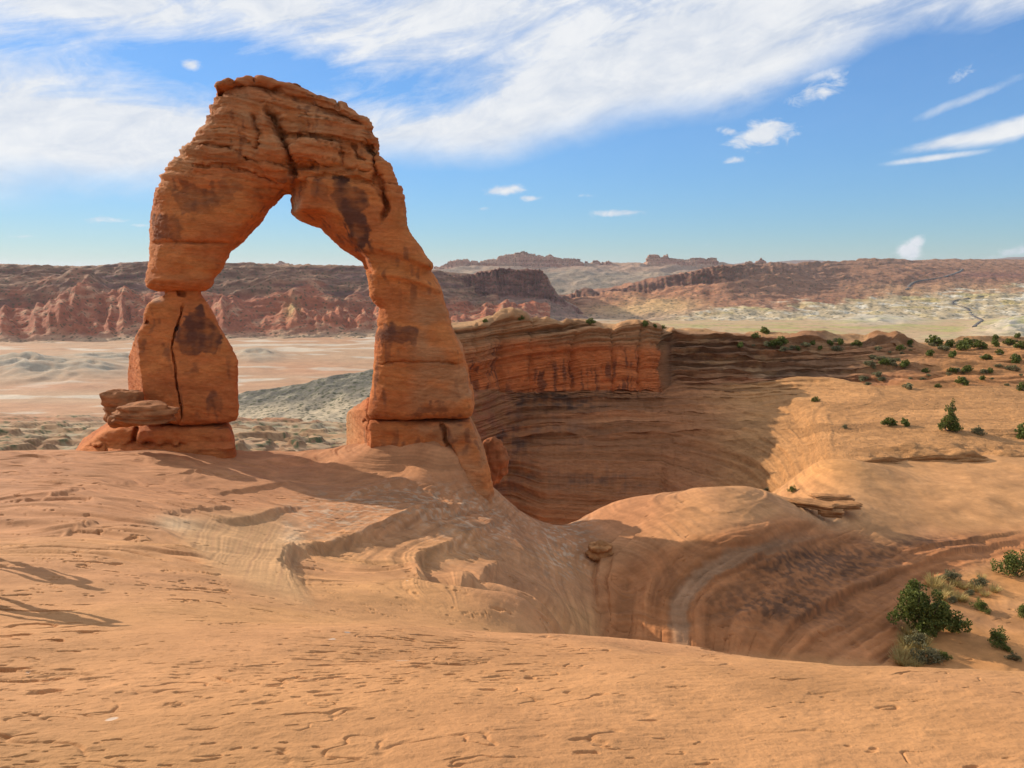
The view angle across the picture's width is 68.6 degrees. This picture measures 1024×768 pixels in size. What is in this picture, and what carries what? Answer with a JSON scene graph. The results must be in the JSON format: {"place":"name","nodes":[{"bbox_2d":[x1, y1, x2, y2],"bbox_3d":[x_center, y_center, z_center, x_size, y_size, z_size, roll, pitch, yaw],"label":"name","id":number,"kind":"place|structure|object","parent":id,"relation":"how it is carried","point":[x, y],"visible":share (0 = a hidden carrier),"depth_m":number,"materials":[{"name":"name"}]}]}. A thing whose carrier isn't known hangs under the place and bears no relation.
{"place":"outdoors","nodes":[
{"label":"outdoors","id":0,"kind":"place"},
{"bbox_2d":[0,261,550,343],"bbox_3d":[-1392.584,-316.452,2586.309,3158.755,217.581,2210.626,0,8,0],"label":"mesa","id":1,"kind":"structure","parent":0,"point":[58,303],"depth_m":2007.61,"materials":[{"name":"stone"}]},
{"bbox_2d":[238,369,373,422],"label":"shale ridge","id":2,"kind":"structure","parent":0,"point":[335,398],"depth_m":658.21,"materials":[{"name":"stone"}]},
{"bbox_2d":[0,441,1023,767],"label":"slickrock ground","id":3,"kind":"structure","parent":0,"point":[414,605],"depth_m":10.45,"materials":[{"name":"stone"}]},
{"bbox_2d":[99,389,143,427],"bbox_3d":[-22.123,1.359,42.909,2.449,2.203,2.071,-2,9,-11],"label":"boulder","id":4,"kind":"object","parent":3,"relation":"on","point":[112,400],"visible":0.59,"depth_m":42.08,"materials":[{"name":"stone"}]},
{"bbox_2d":[109,400,179,425],"bbox_3d":[-19.889,1.644,40.844,3.769,1.444,2.501,1,9,6],"label":"boulder","id":5,"kind":"object","parent":3,"relation":"on","point":[147,412],"visible":1,"depth_m":40.02,"materials":[{"name":"stone"}]},
{"bbox_2d":[76,75,493,503],"bbox_3d":[-14.360,-4.837,44.413,28.583,24.804,7.298,1,9,9],"label":"rock arch","id":6,"kind":"object","parent":3,"relation":"on","point":[255,150],"visible":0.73,"depth_m":41.52,"materials":[{"name":"stone"}]},
{"bbox_2d":[483,437,509,484],"bbox_3d":[-1.257,4.820,47.287,2.194,3.254,1.965,-1,9,-6],"label":"boulder","id":7,"kind":"object","parent":3,"relation":"on","point":[498,457],"visible":0.64,"depth_m":46.48,"materials":[{"name":"stone"}]},
{"bbox_2d":[585,540,613,562],"bbox_3d":[4.660,8.852,39.755,1.519,1.199,1.331,-3,9,-17],"label":"boulder","id":8,"kind":"object","parent":3,"relation":"on","point":[597,550],"visible":0.86,"depth_m":39.34,"materials":[{"name":"stone"}]},
{"bbox_2d":[786,485,796,491],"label":"green shrub","id":9,"kind":"object","parent":3,"relation":"on","point":[792,488],"visible":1,"depth_m":55.80,"materials":[{"name":"green plant"}]},
{"bbox_2d":[787,497,838,510],"bbox_3d":[18.036,7.215,45.051,2.968,0.412,1.284,5,10,28],"label":"rock slab","id":10,"kind":"object","parent":3,"relation":"on","point":[814,504],"visible":1,"depth_m":44.75,"materials":[{"name":"stone"}]},
{"bbox_2d":[817,508,844,517],"bbox_3d":[18.886,7.606,44.397,1.512,0.490,0.894,4,9,23],"label":"rock slab","id":11,"kind":"object","parent":3,"relation":"on","point":[837,513],"visible":0.91,"depth_m":44.09,"materials":[{"name":"stone"}]},
{"bbox_2d":[808,493,854,500],"bbox_3d":[20.083,7.128,47.076,2.848,0.384,1.056,1,9,6],"label":"rock slab","id":12,"kind":"object","parent":3,"relation":"on","point":[827,497],"visible":0.84,"depth_m":46.79,"materials":[{"name":"stone"}]},
{"bbox_2d":[829,500,862,510],"bbox_3d":[20.442,7.440,46.102,1.926,0.402,1.312,-1,9,-9],"label":"rock slab","id":13,"kind":"object","parent":3,"relation":"on","point":[846,505],"visible":0.8,"depth_m":45.65,"materials":[{"name":"stone"}]},
{"bbox_2d":[891,642,909,655],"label":"grass tuft","id":14,"kind":"object","parent":3,"relation":"on","point":[899,650],"visible":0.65,"depth_m":32.87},
{"bbox_2d":[887,647,916,665],"bbox_3d":[16.664,11.738,32.091,1.262,0.527,1.247,3,9,19],"label":"grass tuft","id":15,"kind":"object","parent":3,"relation":"on","point":[901,656],"visible":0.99,"depth_m":32.23,"materials":[{"name":"plant"}]},
{"bbox_2d":[896,631,912,641],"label":"grass tuft","id":16,"kind":"object","parent":3,"relation":"on","point":[899,635],"visible":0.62,"depth_m":34.02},
{"bbox_2d":[893,636,918,648],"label":"grass tuft","id":17,"kind":"object","parent":3,"relation":"on","point":[905,644],"visible":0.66,"depth_m":33.45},
{"bbox_2d":[898,622,920,635],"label":"grass tuft","id":18,"kind":"object","parent":3,"relation":"on","point":[906,630],"visible":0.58,"depth_m":34.45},
{"bbox_2d":[900,659,919,666],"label":"grass tuft","id":19,"kind":"object","parent":3,"relation":"on","point":[908,664],"visible":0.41,"depth_m":31.84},
{"bbox_2d":[905,646,925,660],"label":"grass tuft","id":20,"kind":"object","parent":3,"relation":"on","point":[912,654],"visible":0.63,"depth_m":32.53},
{"bbox_2d":[902,629,929,647],"bbox_3d":[18.200,11.385,33.555,1.407,0.861,0.743,-3,9,-20],"label":"sage bush","id":21,"kind":"object","parent":3,"relation":"on","point":[919,637],"visible":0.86,"depth_m":33.42,"materials":[{"name":"green plant"}]},
{"bbox_2d":[908,655,924,666],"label":"grass tuft","id":22,"kind":"object","parent":3,"relation":"on","point":[918,663],"visible":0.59,"depth_m":31.97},
{"bbox_2d":[910,634,935,649],"bbox_3d":[18.190,11.523,33.275,1.289,0.538,1.273,5,10,33],"label":"grass tuft","id":23,"kind":"object","parent":3,"relation":"on","point":[920,646],"visible":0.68,"depth_m":33.21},
{"bbox_2d":[910,642,947,664],"bbox_3d":[17.991,11.626,32.278,1.642,0.956,0.867,0,8,0],"label":"sage bush","id":24,"kind":"object","parent":3,"relation":"on","point":[932,654],"visible":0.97,"depth_m":32.20,"materials":[{"name":"green plant"}]},
{"bbox_2d":[886,578,972,636],"bbox_3d":[19.257,10.381,34.474,3.841,2.792,1.940,0,8,0],"label":"juniper","id":25,"kind":"object","parent":3,"relation":"on","point":[934,618],"visible":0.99,"depth_m":34.23,"materials":[{"name":"green plant"}]},
{"bbox_2d":[922,575,947,588],"bbox_3d":[22.109,10.458,39.341,1.286,0.543,1.302,-7,11,-39],"label":"grass tuft","id":26,"kind":"object","parent":3,"relation":"on","point":[932,583],"visible":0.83,"depth_m":39.50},
{"bbox_2d":[924,571,947,581],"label":"grass tuft","id":27,"kind":"object","parent":3,"relation":"on","point":[935,578],"visible":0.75,"depth_m":40.07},
{"bbox_2d":[929,586,953,599],"bbox_3d":[21.835,10.688,38.144,1.243,0.525,1.259,7,11,41],"label":"grass tuft","id":28,"kind":"object","parent":3,"relation":"on","point":[945,595],"visible":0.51,"depth_m":38.27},
{"bbox_2d":[937,649,952,660],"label":"green shrub","id":29,"kind":"object","parent":3,"relation":"on","point":[946,655],"visible":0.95,"depth_m":32.32,"materials":[{"name":"green plant"}]},
{"bbox_2d":[936,579,954,591],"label":"grass tuft","id":30,"kind":"object","parent":3,"relation":"on","point":[946,585],"visible":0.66,"depth_m":39.27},
{"bbox_2d":[941,587,955,594],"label":"grass tuft","id":31,"kind":"object","parent":3,"relation":"on","point":[948,589],"visible":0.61,"depth_m":38.79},
{"bbox_2d":[938,569,961,580],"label":"sage bush","id":32,"kind":"object","parent":3,"relation":"on","point":[950,574],"visible":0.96,"depth_m":40.01,"materials":[{"name":"green plant"}]},
{"bbox_2d":[937,398,963,431],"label":"pine tree","id":33,"kind":"object","parent":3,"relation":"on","point":[948,420],"visible":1,"depth_m":68.38,"materials":[{"name":"green plant"}]},
{"bbox_2d":[946,595,957,603],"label":"sage bush","id":34,"kind":"object","parent":3,"relation":"on","point":[952,599],"visible":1,"depth_m":37.74,"materials":[{"name":"green plant"}]},
{"bbox_2d":[948,577,962,585],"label":"grass tuft","id":35,"kind":"object","parent":3,"relation":"on","point":[952,579],"visible":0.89,"depth_m":39.83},
{"bbox_2d":[952,592,968,601],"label":"grass tuft","id":36,"kind":"object","parent":3,"relation":"on","point":[958,598],"visible":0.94,"depth_m":38.07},
{"bbox_2d":[955,581,968,589],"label":"grass tuft","id":37,"kind":"object","parent":3,"relation":"on","point":[961,586],"visible":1,"depth_m":39.44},
{"bbox_2d":[957,593,969,602],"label":"grass tuft","id":38,"kind":"object","parent":3,"relation":"on","point":[964,601],"visible":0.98,"depth_m":37.97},
{"bbox_2d":[964,588,974,595],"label":"sage bush","id":39,"kind":"object","parent":3,"relation":"on","point":[970,592],"visible":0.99,"depth_m":38.59,"materials":[{"name":"green plant"}]},
{"bbox_2d":[967,581,984,591],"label":"grass tuft","id":40,"kind":"object","parent":3,"relation":"on","point":[973,587],"visible":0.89,"depth_m":39.07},
{"bbox_2d":[971,425,987,434],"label":"sage bush","id":41,"kind":"object","parent":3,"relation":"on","point":[976,430],"visible":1,"depth_m":67.80,"materials":[{"name":"green plant"}]},
{"bbox_2d":[970,575,989,586],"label":"sage bush","id":42,"kind":"object","parent":3,"relation":"on","point":[981,581],"visible":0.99,"depth_m":39.34,"materials":[{"name":"green plant"}]},
{"bbox_2d":[969,596,991,613],"bbox_3d":[23.141,10.896,36.999,0.663,0.755,1.141,-3,9,-21],"label":"green shrub","id":43,"kind":"object","parent":3,"relation":"on","point":[981,606],"visible":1,"depth_m":36.87,"materials":[{"name":"green plant"}]},
{"bbox_2d":[979,587,990,596],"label":"grass tuft","id":44,"kind":"object","parent":3,"relation":"on","point":[981,593],"visible":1,"depth_m":38.41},
{"bbox_2d":[987,582,1004,592],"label":"grass tuft","id":45,"kind":"object","parent":3,"relation":"on","point":[994,589],"visible":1,"depth_m":38.76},
{"bbox_2d":[987,625,1009,648],"bbox_3d":[21.836,11.304,33.599,0.842,0.958,1.448,7,11,38],"label":"green shrub","id":46,"kind":"object","parent":3,"relation":"on","point":[999,637],"visible":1,"depth_m":33.45,"materials":[{"name":"green plant"}]},
{"bbox_2d":[999,644,1013,652],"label":"green shrub","id":47,"kind":"object","parent":3,"relation":"on","point":[1007,648],"visible":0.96,"depth_m":33.01,"materials":[{"name":"green plant"}]},
{"bbox_2d":[990,549,1023,576],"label":"green shrub","id":48,"kind":"object","parent":3,"relation":"on","point":[1013,563],"visible":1,"depth_m":40.41,"materials":[{"name":"green plant"}]},
{"bbox_2d":[1004,652,1022,661],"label":"sage bush","id":49,"kind":"object","parent":3,"relation":"on","point":[1016,657],"visible":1,"depth_m":32.27,"materials":[{"name":"green plant"}]},
{"bbox_2d":[1015,603,1023,617],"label":"green shrub","id":50,"kind":"object","parent":3,"relation":"on","point":[1021,614],"visible":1,"depth_m":36.01,"materials":[{"name":"green plant"}]},
{"bbox_2d":[0,314,1023,450],"bbox_3d":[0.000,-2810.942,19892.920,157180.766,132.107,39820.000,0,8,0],"label":"valley floor","id":51,"kind":"structure","parent":0,"point":[50,398],"depth_m":1121.46,"materials":[{"name":"soil"}]},
{"bbox_2d":[0,0,1023,267],"label":"sky","id":52,"kind":"structure","parent":0,"point":[619,131],"materials":[{"name":"blue"}]},
{"bbox_2d":[444,267,587,320],"bbox_3d":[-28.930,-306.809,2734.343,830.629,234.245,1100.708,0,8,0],"label":"mesa headland","id":53,"kind":"structure","parent":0,"point":[517,286],"depth_m":2610.56,"materials":[{"name":"stone"}]},
{"bbox_2d":[432,262,793,294],"bbox_3d":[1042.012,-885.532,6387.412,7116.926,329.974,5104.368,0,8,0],"label":"distant plateau","id":54,"kind":"structure","parent":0,"point":[567,280],"depth_m":5761.17,"materials":[{"name":"stone"}]},
{"bbox_2d":[272,261,292,264],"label":"sandstone butte","id":55,"kind":"object","parent":54,"relation":"on","point":[280,263],"visible":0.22,"depth_m":6282.47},
{"bbox_2d":[434,251,583,269],"bbox_3d":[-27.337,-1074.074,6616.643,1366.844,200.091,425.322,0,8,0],"label":"sandstone butte","id":56,"kind":"object","parent":54,"relation":"on","point":[526,259],"visible":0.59,"depth_m":6507.73,"materials":[{"name":"stone"}]},
{"bbox_2d":[585,260,611,265],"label":"sandstone butte","id":57,"kind":"object","parent":54,"relation":"on","point":[608,263],"visible":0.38,"depth_m":6635.73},
{"bbox_2d":[643,254,718,267],"bbox_3d":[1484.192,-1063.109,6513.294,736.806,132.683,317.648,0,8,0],"label":"sandstone butte","id":58,"kind":"object","parent":54,"relation":"on","point":[655,260],"visible":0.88,"depth_m":6423.15,"materials":[{"name":"stone"}]},
{"bbox_2d":[745,258,765,263],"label":"sandstone butte","id":59,"kind":"object","parent":54,"relation":"on","point":[761,261],"visible":0.38,"depth_m":5495.18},
{"bbox_2d":[451,307,1023,524],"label":"canyon cliff","id":60,"kind":"structure","parent":0,"point":[579,418],"depth_m":91.32,"materials":[{"name":"stone"}]},
{"bbox_2d":[585,318,595,324],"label":"rim shrub","id":61,"kind":"object","parent":60,"relation":"on","point":[591,321],"visible":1,"depth_m":104.51,"materials":[{"name":"green plant"}]},
{"bbox_2d":[642,320,648,326],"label":"rim shrub","id":62,"kind":"object","parent":60,"relation":"on","point":[644,323],"visible":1,"depth_m":106.82,"materials":[{"name":"green plant"}]},
{"bbox_2d":[751,332,760,338],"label":"rim shrub","id":63,"kind":"object","parent":60,"relation":"on","point":[754,335],"visible":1,"depth_m":114.91,"materials":[{"name":"green plant"}]},
{"bbox_2d":[759,326,769,333],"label":"rim shrub","id":64,"kind":"object","parent":60,"relation":"on","point":[764,330],"visible":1,"depth_m":138.97,"materials":[{"name":"green plant"}]},
{"bbox_2d":[766,340,777,347],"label":"rim shrub","id":65,"kind":"object","parent":60,"relation":"on","point":[771,344],"visible":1,"depth_m":113.56,"materials":[{"name":"green plant"}]},
{"bbox_2d":[773,336,788,345],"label":"rim shrub","id":66,"kind":"object","parent":60,"relation":"on","point":[781,340],"visible":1,"depth_m":113.50,"materials":[{"name":"green plant"}]},
{"bbox_2d":[778,346,788,351],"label":"rim brush","id":67,"kind":"object","parent":60,"relation":"on","point":[783,349],"visible":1,"depth_m":112.22,"materials":[{"name":"green plant"}]},
{"bbox_2d":[801,342,810,346],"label":"rim brush","id":68,"kind":"object","parent":60,"relation":"on","point":[805,344],"visible":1,"depth_m":113.74,"materials":[{"name":"green plant"}]},
{"bbox_2d":[811,396,820,401],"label":"rim shrub","id":69,"kind":"object","parent":60,"relation":"on","point":[814,399],"visible":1,"depth_m":90.59,"materials":[{"name":"green plant"}]},
{"bbox_2d":[831,345,843,350],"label":"rim brush","id":70,"kind":"object","parent":60,"relation":"on","point":[837,348],"visible":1,"depth_m":114.52,"materials":[{"name":"green plant"}]},
{"bbox_2d":[837,338,843,344],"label":"rim shrub","id":71,"kind":"object","parent":60,"relation":"on","point":[839,341],"visible":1,"depth_m":116.58,"materials":[{"name":"green plant"}]},
{"bbox_2d":[851,340,862,346],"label":"rim shrub","id":72,"kind":"object","parent":60,"relation":"on","point":[855,342],"visible":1,"depth_m":116.32,"materials":[{"name":"green plant"}]},
{"bbox_2d":[858,375,867,380],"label":"rim brush","id":73,"kind":"object","parent":60,"relation":"on","point":[862,378],"visible":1,"depth_m":105.37,"materials":[{"name":"green plant"}]},
{"bbox_2d":[862,360,875,365],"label":"rim brush","id":74,"kind":"object","parent":60,"relation":"on","point":[868,363],"visible":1,"depth_m":108.39,"materials":[{"name":"green plant"}]},
{"bbox_2d":[871,371,882,376],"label":"rim brush","id":75,"kind":"object","parent":60,"relation":"on","point":[878,374],"visible":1,"depth_m":104.97,"materials":[{"name":"green plant"}]},
{"bbox_2d":[874,356,887,360],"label":"rim brush","id":76,"kind":"object","parent":60,"relation":"on","point":[879,358],"visible":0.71,"depth_m":111.14,"materials":[{"name":"green plant"}]},
{"bbox_2d":[876,376,886,380],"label":"rim brush","id":77,"kind":"object","parent":60,"relation":"on","point":[883,378],"visible":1,"depth_m":104.08,"materials":[{"name":"green plant"}]},
{"bbox_2d":[878,358,890,364],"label":"rim shrub","id":78,"kind":"object","parent":60,"relation":"on","point":[883,361],"visible":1,"depth_m":108.14,"materials":[{"name":"green plant"}]},
{"bbox_2d":[880,417,897,425],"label":"rim shrub","id":79,"kind":"object","parent":60,"relation":"on","point":[889,421],"visible":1,"depth_m":71.83,"materials":[{"name":"green plant"}]},
{"bbox_2d":[896,344,905,350],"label":"rim shrub","id":80,"kind":"object","parent":60,"relation":"on","point":[901,346],"visible":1,"depth_m":117.18,"materials":[{"name":"green plant"}]},
{"bbox_2d":[899,359,911,367],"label":"rim shrub","id":81,"kind":"object","parent":60,"relation":"on","point":[905,363],"visible":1,"depth_m":106.68,"materials":[{"name":"green plant"}]},
{"bbox_2d":[900,417,910,426],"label":"rim shrub","id":82,"kind":"object","parent":60,"relation":"on","point":[905,422],"visible":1,"depth_m":71.52,"materials":[{"name":"green plant"}]},
{"bbox_2d":[901,383,912,389],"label":"rim brush","id":83,"kind":"object","parent":60,"relation":"on","point":[908,385],"visible":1,"depth_m":96.97,"materials":[{"name":"green plant"}]},
{"bbox_2d":[921,367,930,372],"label":"rim shrub","id":84,"kind":"object","parent":60,"relation":"on","point":[925,370],"visible":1,"depth_m":105.42,"materials":[{"name":"green plant"}]},
{"bbox_2d":[925,350,934,355],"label":"rim shrub","id":85,"kind":"object","parent":60,"relation":"on","point":[929,352],"visible":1,"depth_m":113.48,"materials":[{"name":"green plant"}]},
{"bbox_2d":[925,334,943,345],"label":"rim shrub","id":86,"kind":"object","parent":60,"relation":"on","point":[936,340],"visible":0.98,"depth_m":132.63,"materials":[{"name":"green plant"}]},
{"bbox_2d":[937,345,950,350],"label":"rim brush","id":87,"kind":"object","parent":60,"relation":"on","point":[944,348],"visible":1,"depth_m":119.17,"materials":[{"name":"green plant"}]},
{"bbox_2d":[944,339,955,347],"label":"rim shrub","id":88,"kind":"object","parent":60,"relation":"on","point":[950,343],"visible":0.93,"depth_m":131.44,"materials":[{"name":"green plant"}]},
{"bbox_2d":[946,367,956,372],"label":"rim shrub","id":89,"kind":"object","parent":60,"relation":"on","point":[953,370],"visible":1,"depth_m":105.40,"materials":[{"name":"green plant"}]},
{"bbox_2d":[948,350,956,357],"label":"rim shrub","id":90,"kind":"object","parent":60,"relation":"on","point":[952,353],"visible":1,"depth_m":112.87,"materials":[{"name":"green plant"}]},
{"bbox_2d":[954,376,968,385],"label":"rim shrub","id":91,"kind":"object","parent":60,"relation":"on","point":[961,381],"visible":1,"depth_m":98.24,"materials":[{"name":"green plant"}]},
{"bbox_2d":[956,340,970,349],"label":"rim shrub","id":92,"kind":"object","parent":60,"relation":"on","point":[962,345],"visible":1,"depth_m":125.71,"materials":[{"name":"green plant"}]},
{"bbox_2d":[959,338,973,344],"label":"rim shrub","id":93,"kind":"object","parent":60,"relation":"on","point":[970,340],"visible":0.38,"depth_m":131.33,"materials":[{"name":"green plant"}]},
{"bbox_2d":[961,365,973,372],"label":"rim shrub","id":94,"kind":"object","parent":60,"relation":"on","point":[967,369],"visible":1,"depth_m":104.88,"materials":[{"name":"green plant"}]},
{"bbox_2d":[970,339,987,349],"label":"rim shrub","id":95,"kind":"object","parent":60,"relation":"on","point":[984,345],"visible":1,"depth_m":125.70,"materials":[{"name":"green plant"}]},
{"bbox_2d":[980,354,992,359],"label":"rim shrub","id":96,"kind":"object","parent":60,"relation":"on","point":[987,357],"visible":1,"depth_m":112.05,"materials":[{"name":"green plant"}]},
{"bbox_2d":[991,338,999,346],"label":"rim shrub","id":97,"kind":"object","parent":60,"relation":"on","point":[994,342],"visible":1,"depth_m":130.19,"materials":[{"name":"green plant"}]},
{"bbox_2d":[995,349,1003,353],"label":"rim shrub","id":98,"kind":"object","parent":60,"relation":"on","point":[1000,351],"visible":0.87,"depth_m":119.92,"materials":[{"name":"green plant"}]},
{"bbox_2d":[1002,338,1015,344],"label":"rim shrub","id":99,"kind":"object","parent":60,"relation":"on","point":[1009,341],"visible":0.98,"depth_m":141.25,"materials":[{"name":"green plant"}]},
{"bbox_2d":[1004,365,1021,370],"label":"rim brush","id":100,"kind":"object","parent":60,"relation":"on","point":[1010,367],"visible":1,"depth_m":105.33,"materials":[{"name":"green plant"}]},
{"bbox_2d":[1009,353,1022,363],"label":"rim shrub","id":101,"kind":"object","parent":60,"relation":"on","point":[1015,358],"visible":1,"depth_m":109.76,"materials":[{"name":"green plant"}]},
{"bbox_2d":[1014,332,1020,337],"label":"rim shrub","id":102,"kind":"object","parent":60,"relation":"on","point":[1017,335],"visible":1,"depth_m":149.09,"materials":[{"name":"green plant"}]},
{"bbox_2d":[1013,341,1023,348],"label":"rim shrub","id":103,"kind":"object","parent":60,"relation":"on","point":[1020,345],"visible":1,"depth_m":122.39,"materials":[{"name":"green plant"}]},
{"bbox_2d":[1014,423,1023,438],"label":"rim shrub","id":104,"kind":"object","parent":60,"relation":"on","point":[1020,431],"visible":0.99,"depth_m":66.92,"materials":[{"name":"green plant"}]},
{"bbox_2d":[1016,381,1023,390],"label":"rim shrub","id":105,"kind":"object","parent":60,"relation":"on","point":[1021,384],"visible":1,"depth_m":92.66,"materials":[{"name":"green plant"}]},
{"bbox_2d":[559,258,1023,320],"bbox_3d":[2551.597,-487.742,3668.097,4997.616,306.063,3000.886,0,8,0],"label":"scrub hill","id":106,"kind":"structure","parent":0,"point":[819,290],"depth_m":3200.00,"materials":[{"name":"stone"}]},
{"bbox_2d":[733,257,1023,264],"bbox_3d":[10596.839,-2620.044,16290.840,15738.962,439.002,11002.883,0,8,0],"label":"hills","id":107,"kind":"structure","parent":0,"point":[801,261],"depth_m":14217.80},
{"bbox_2d":[906,269,962,289],"bbox_3d":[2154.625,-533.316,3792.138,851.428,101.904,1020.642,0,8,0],"label":"road","id":108,"kind":"structure","parent":0,"point":[910,284],"depth_m":3719.60,"materials":[{"name":"asphalt"}]},
{"bbox_2d":[951,296,983,326],"bbox_3d":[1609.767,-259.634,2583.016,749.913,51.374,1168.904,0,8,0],"label":"road","id":109,"kind":"structure","parent":0,"point":[971,314],"depth_m":2582.24,"materials":[{"name":"asphalt"}]}
]}

